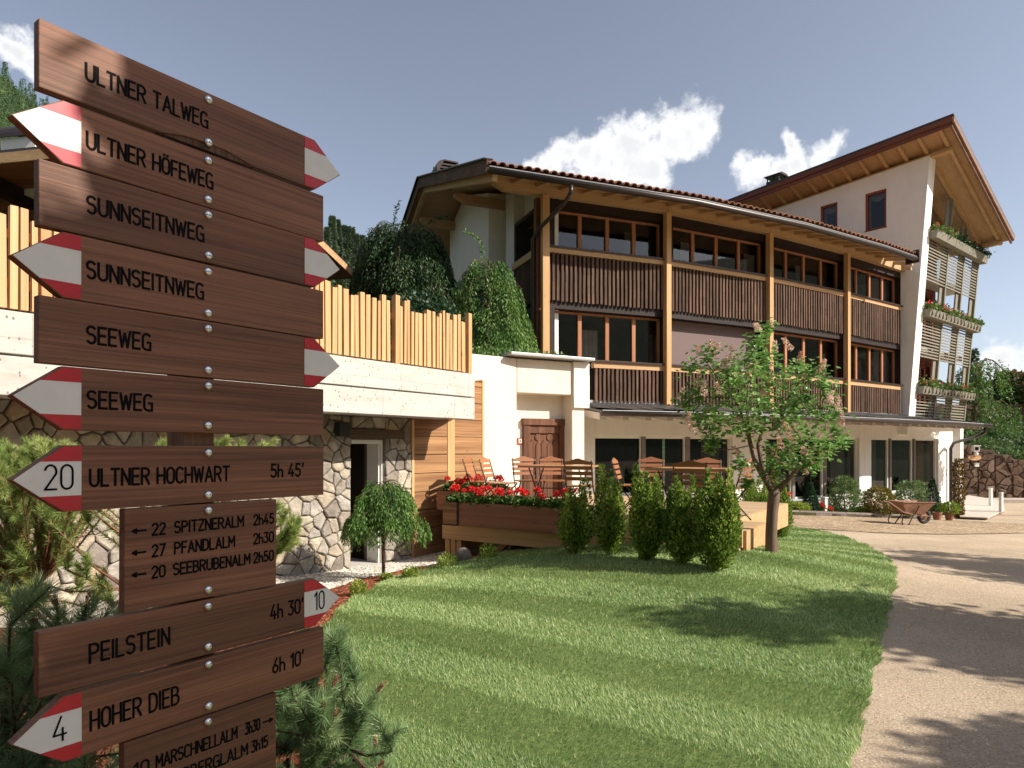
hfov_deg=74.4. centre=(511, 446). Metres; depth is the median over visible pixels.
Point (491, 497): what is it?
geranium
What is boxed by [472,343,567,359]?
ground cover
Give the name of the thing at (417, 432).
cellar building
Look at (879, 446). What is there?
window
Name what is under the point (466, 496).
geranium
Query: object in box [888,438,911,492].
window
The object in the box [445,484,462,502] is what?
geranium
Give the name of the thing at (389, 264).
weeping spruce
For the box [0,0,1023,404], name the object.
sky
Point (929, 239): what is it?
balcony door
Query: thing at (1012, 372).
broadleaf tree
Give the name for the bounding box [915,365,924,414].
balcony door
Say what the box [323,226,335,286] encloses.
conifer
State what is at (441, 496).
planter
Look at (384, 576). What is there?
young shrub
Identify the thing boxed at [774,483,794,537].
thuja
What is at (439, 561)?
young shrub
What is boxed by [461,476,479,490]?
geranium
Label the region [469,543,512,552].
ground
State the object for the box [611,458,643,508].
folding chair
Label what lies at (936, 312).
flower box
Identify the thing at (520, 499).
geranium
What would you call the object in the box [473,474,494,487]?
geranium
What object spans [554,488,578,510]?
geranium
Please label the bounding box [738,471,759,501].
potted plant
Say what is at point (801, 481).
window
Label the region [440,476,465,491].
geranium
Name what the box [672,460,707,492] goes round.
folding chair
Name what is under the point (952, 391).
flower box
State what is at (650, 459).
folding chair
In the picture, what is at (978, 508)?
platform
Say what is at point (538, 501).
geranium
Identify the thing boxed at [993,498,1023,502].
kerb
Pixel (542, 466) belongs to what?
folding table
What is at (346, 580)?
pebbles
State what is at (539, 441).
door
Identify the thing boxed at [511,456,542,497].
folding chair
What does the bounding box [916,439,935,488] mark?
window
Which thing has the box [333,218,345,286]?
conifer
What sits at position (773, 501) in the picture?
lilac tree
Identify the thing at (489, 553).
young shrub
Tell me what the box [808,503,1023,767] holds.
driveway
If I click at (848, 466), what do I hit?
window
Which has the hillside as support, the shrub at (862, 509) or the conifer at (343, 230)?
the conifer at (343, 230)
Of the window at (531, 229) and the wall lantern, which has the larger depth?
the wall lantern
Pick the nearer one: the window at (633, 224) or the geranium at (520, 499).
the geranium at (520, 499)
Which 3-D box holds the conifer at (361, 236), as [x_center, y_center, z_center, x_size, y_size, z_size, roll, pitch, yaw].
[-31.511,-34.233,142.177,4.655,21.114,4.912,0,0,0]
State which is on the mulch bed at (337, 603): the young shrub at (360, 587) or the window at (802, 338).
the young shrub at (360, 587)
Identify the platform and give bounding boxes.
[960,495,1004,519]
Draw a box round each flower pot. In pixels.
[932,512,941,519]
[944,512,954,520]
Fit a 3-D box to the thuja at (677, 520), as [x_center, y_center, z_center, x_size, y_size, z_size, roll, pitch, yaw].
[1.946,0.848,7.717,0.548,1.098,0.562,0,0,0]
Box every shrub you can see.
[348,579,368,595]
[366,288,479,370]
[379,571,393,580]
[401,564,419,577]
[435,551,457,567]
[479,541,497,558]
[790,501,811,510]
[801,482,822,510]
[827,475,864,512]
[855,506,872,512]
[860,486,897,514]
[893,479,930,501]
[924,477,941,502]
[929,502,949,515]
[938,501,961,513]
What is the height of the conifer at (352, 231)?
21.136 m
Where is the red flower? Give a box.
[818,502,827,510]
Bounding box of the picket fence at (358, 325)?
[0,205,471,373]
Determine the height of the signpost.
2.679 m
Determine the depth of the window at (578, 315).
17.41 m
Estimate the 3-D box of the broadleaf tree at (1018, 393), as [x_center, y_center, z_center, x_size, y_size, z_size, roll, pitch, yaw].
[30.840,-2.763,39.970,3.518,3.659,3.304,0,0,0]
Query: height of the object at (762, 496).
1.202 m
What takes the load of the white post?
on the planting bed at (807, 513)
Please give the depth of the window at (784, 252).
20.74 m
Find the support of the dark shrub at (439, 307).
on the upper terrace
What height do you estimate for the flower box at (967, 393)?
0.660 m
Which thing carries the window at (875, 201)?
in the hotel tower
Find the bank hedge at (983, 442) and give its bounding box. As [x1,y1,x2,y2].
[937,408,1023,459]
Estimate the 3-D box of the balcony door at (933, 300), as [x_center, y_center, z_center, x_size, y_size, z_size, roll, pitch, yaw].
[16.487,-4.725,26.501,0.850,2.150,0.078,0,0,-39]
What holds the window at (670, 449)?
in the hotel wing
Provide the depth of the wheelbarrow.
17.86 m
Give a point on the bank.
(1004, 439)
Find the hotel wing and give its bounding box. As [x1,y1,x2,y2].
[399,157,992,543]
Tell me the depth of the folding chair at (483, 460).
10.97 m
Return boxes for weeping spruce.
[344,200,460,370]
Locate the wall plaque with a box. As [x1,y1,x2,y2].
[968,455,981,459]
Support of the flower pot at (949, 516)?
on the cobbled strip
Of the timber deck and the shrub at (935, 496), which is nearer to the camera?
the timber deck
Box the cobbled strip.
[790,515,1023,533]
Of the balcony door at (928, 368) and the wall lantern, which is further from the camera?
the wall lantern
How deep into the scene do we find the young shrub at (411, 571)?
8.58 m
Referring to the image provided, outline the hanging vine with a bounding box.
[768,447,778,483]
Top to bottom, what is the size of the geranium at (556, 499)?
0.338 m
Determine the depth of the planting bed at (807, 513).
20.32 m
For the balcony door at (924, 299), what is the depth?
25.93 m
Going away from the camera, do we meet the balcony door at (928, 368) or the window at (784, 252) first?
the window at (784, 252)
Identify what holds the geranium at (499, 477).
in the planter at (441, 496)
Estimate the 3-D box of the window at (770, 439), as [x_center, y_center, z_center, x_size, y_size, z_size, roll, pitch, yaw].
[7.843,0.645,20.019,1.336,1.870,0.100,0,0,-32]
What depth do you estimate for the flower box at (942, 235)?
23.67 m
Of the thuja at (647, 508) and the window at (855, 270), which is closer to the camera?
the thuja at (647, 508)
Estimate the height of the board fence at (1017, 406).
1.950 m
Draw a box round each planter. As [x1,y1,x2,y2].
[437,486,512,509]
[443,500,562,533]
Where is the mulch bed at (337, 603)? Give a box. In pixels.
[0,549,506,767]
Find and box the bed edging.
[792,510,930,519]
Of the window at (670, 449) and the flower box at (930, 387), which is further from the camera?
the flower box at (930, 387)
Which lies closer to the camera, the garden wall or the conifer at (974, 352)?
the garden wall
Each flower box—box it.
[916,375,949,395]
[923,299,957,322]
[929,221,960,247]
[936,380,963,398]
[943,308,969,327]
[948,232,977,256]
[954,382,981,400]
[959,311,984,332]
[966,241,991,264]
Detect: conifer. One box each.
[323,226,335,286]
[326,214,342,288]
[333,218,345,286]
[334,225,347,287]
[340,225,351,294]
[342,226,357,292]
[347,233,360,288]
[360,234,363,249]
[967,348,981,403]
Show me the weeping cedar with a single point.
(977, 370)
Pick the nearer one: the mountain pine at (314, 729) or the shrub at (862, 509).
the mountain pine at (314, 729)
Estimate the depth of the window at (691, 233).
18.88 m
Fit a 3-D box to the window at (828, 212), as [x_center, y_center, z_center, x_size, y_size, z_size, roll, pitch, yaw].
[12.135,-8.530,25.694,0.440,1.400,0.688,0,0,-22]
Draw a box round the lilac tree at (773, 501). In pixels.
[667,317,858,552]
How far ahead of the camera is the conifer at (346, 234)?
137.53 m
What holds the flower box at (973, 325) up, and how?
attached to the hotel tower
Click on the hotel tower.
(907, 189)
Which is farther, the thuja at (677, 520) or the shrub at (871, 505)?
the shrub at (871, 505)
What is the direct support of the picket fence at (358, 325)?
on the cellar building
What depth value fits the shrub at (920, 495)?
22.38 m
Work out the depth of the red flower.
20.35 m
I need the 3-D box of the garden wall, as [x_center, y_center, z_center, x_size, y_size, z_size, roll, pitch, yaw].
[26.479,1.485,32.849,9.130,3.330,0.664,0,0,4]
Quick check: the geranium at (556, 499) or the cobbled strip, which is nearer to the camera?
the geranium at (556, 499)
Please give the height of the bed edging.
0.607 m
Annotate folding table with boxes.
[518,464,598,502]
[645,466,738,503]
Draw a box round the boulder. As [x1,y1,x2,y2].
[454,547,471,561]
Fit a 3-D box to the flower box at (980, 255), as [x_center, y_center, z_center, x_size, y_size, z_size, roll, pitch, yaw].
[18.141,-7.583,26.250,2.023,0.666,0.675,0,0,-38]
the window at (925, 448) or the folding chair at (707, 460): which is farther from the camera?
the window at (925, 448)
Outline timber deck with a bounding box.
[442,494,787,555]
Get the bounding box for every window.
[527,224,533,251]
[555,311,659,362]
[558,211,659,256]
[595,436,642,494]
[641,436,684,492]
[673,227,759,272]
[690,437,729,488]
[766,437,790,494]
[774,247,836,288]
[774,332,836,376]
[794,437,822,498]
[821,202,836,226]
[827,438,856,495]
[851,267,894,302]
[851,343,894,383]
[864,189,886,232]
[871,438,887,493]
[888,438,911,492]
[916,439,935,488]
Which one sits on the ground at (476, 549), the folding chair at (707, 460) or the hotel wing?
the hotel wing
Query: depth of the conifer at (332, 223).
131.66 m
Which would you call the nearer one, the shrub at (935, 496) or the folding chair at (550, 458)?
the folding chair at (550, 458)
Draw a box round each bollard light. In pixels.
[988,488,992,505]
[999,492,1003,511]
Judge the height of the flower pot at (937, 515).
0.245 m
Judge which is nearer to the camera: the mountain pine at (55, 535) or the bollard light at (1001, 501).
the mountain pine at (55, 535)
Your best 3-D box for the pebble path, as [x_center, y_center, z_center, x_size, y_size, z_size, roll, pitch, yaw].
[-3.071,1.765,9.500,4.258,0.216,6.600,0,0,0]
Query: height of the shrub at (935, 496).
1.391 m
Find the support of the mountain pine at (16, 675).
on the mulch bed at (337, 603)
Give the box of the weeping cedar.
[946,358,1022,448]
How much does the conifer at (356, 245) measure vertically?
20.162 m
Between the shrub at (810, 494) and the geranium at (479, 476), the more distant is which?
the shrub at (810, 494)
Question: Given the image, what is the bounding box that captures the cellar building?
[0,309,483,618]
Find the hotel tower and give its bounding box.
[728,113,1014,433]
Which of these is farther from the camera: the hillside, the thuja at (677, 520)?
the hillside
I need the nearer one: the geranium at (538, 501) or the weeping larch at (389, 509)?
the weeping larch at (389, 509)
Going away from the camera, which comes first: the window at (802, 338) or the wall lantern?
the window at (802, 338)
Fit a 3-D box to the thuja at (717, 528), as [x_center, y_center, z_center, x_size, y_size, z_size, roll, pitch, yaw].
[2.274,0.811,7.412,0.621,1.205,0.572,0,0,-34]
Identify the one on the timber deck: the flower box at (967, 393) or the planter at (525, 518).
the planter at (525, 518)
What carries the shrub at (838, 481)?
on the planting bed at (807, 513)
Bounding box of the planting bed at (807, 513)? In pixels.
[792,509,930,518]
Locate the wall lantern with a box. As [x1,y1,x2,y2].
[970,445,980,455]
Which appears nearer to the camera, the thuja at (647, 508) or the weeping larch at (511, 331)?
the thuja at (647, 508)
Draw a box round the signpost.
[7,18,339,767]
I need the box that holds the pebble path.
[0,551,449,627]
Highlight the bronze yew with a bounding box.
[949,458,966,517]
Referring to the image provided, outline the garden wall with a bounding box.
[963,444,1023,497]
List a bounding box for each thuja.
[556,477,595,553]
[590,463,627,555]
[627,462,666,560]
[659,474,702,564]
[686,467,744,570]
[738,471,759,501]
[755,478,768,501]
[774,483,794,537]
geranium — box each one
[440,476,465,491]
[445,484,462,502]
[456,486,479,503]
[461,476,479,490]
[470,485,495,505]
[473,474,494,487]
[482,485,504,505]
[489,474,505,487]
[497,487,522,505]
[510,487,534,507]
[524,487,551,508]
[543,488,567,508]
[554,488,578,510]
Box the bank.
[977,423,1023,459]
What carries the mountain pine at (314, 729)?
on the mulch bed at (337, 603)
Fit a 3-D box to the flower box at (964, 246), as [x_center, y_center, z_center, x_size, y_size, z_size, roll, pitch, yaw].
[16.739,-7.589,25.042,1.886,0.678,0.651,0,0,-37]
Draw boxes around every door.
[521,418,564,497]
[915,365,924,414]
[921,299,924,346]
[927,239,936,277]
[927,298,936,348]
[927,367,936,416]
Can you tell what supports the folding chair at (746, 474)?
on the timber deck
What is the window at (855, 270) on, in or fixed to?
in the hotel wing
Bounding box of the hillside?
[0,62,426,367]
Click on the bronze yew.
(955, 474)
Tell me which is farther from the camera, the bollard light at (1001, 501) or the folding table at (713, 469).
the bollard light at (1001, 501)
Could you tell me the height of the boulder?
0.287 m
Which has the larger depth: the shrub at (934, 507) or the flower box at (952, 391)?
the flower box at (952, 391)
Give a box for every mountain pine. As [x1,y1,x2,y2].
[0,433,304,628]
[0,566,163,767]
[273,618,411,767]
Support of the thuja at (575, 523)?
on the lawn ground at (536, 744)
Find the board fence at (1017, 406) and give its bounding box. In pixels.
[937,403,1023,423]
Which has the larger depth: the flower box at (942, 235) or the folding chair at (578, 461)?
the flower box at (942, 235)
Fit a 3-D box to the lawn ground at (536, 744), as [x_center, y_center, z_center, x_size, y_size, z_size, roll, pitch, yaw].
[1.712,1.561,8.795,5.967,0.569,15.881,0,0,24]
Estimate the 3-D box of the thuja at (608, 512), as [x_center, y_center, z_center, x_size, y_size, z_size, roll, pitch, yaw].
[1.221,0.802,8.422,0.484,1.218,0.544,0,0,20]
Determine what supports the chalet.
on the upper terrace
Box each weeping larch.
[340,479,432,572]
[449,228,538,370]
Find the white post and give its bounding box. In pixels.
[821,497,828,510]
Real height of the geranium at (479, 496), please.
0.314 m
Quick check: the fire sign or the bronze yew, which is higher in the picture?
the fire sign
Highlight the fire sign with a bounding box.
[517,438,522,443]
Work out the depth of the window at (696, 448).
18.78 m
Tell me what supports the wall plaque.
attached to the garden wall
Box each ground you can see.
[326,531,883,767]
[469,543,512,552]
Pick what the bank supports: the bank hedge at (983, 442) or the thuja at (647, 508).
the bank hedge at (983, 442)
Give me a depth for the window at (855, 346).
22.87 m
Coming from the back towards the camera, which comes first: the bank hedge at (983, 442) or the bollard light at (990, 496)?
the bank hedge at (983, 442)
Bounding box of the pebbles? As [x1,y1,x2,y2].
[276,551,453,588]
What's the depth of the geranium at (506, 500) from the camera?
10.15 m
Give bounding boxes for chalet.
[0,126,352,313]
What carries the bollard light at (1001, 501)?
on the platform
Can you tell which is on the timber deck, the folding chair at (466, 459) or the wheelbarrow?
the folding chair at (466, 459)
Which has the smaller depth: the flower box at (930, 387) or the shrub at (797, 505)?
the shrub at (797, 505)
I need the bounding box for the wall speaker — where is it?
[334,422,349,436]
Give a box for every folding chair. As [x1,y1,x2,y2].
[462,457,498,495]
[479,457,517,496]
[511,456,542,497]
[538,456,565,497]
[563,458,596,509]
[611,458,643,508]
[638,457,664,499]
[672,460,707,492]
[693,458,722,499]
[724,459,753,520]
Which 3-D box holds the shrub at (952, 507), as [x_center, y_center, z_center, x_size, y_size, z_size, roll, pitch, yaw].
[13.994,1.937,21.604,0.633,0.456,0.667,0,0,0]
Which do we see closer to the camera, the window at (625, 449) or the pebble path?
the pebble path
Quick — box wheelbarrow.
[868,499,936,524]
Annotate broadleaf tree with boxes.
[985,368,1023,403]
[996,372,1023,403]
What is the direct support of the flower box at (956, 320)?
attached to the hotel tower

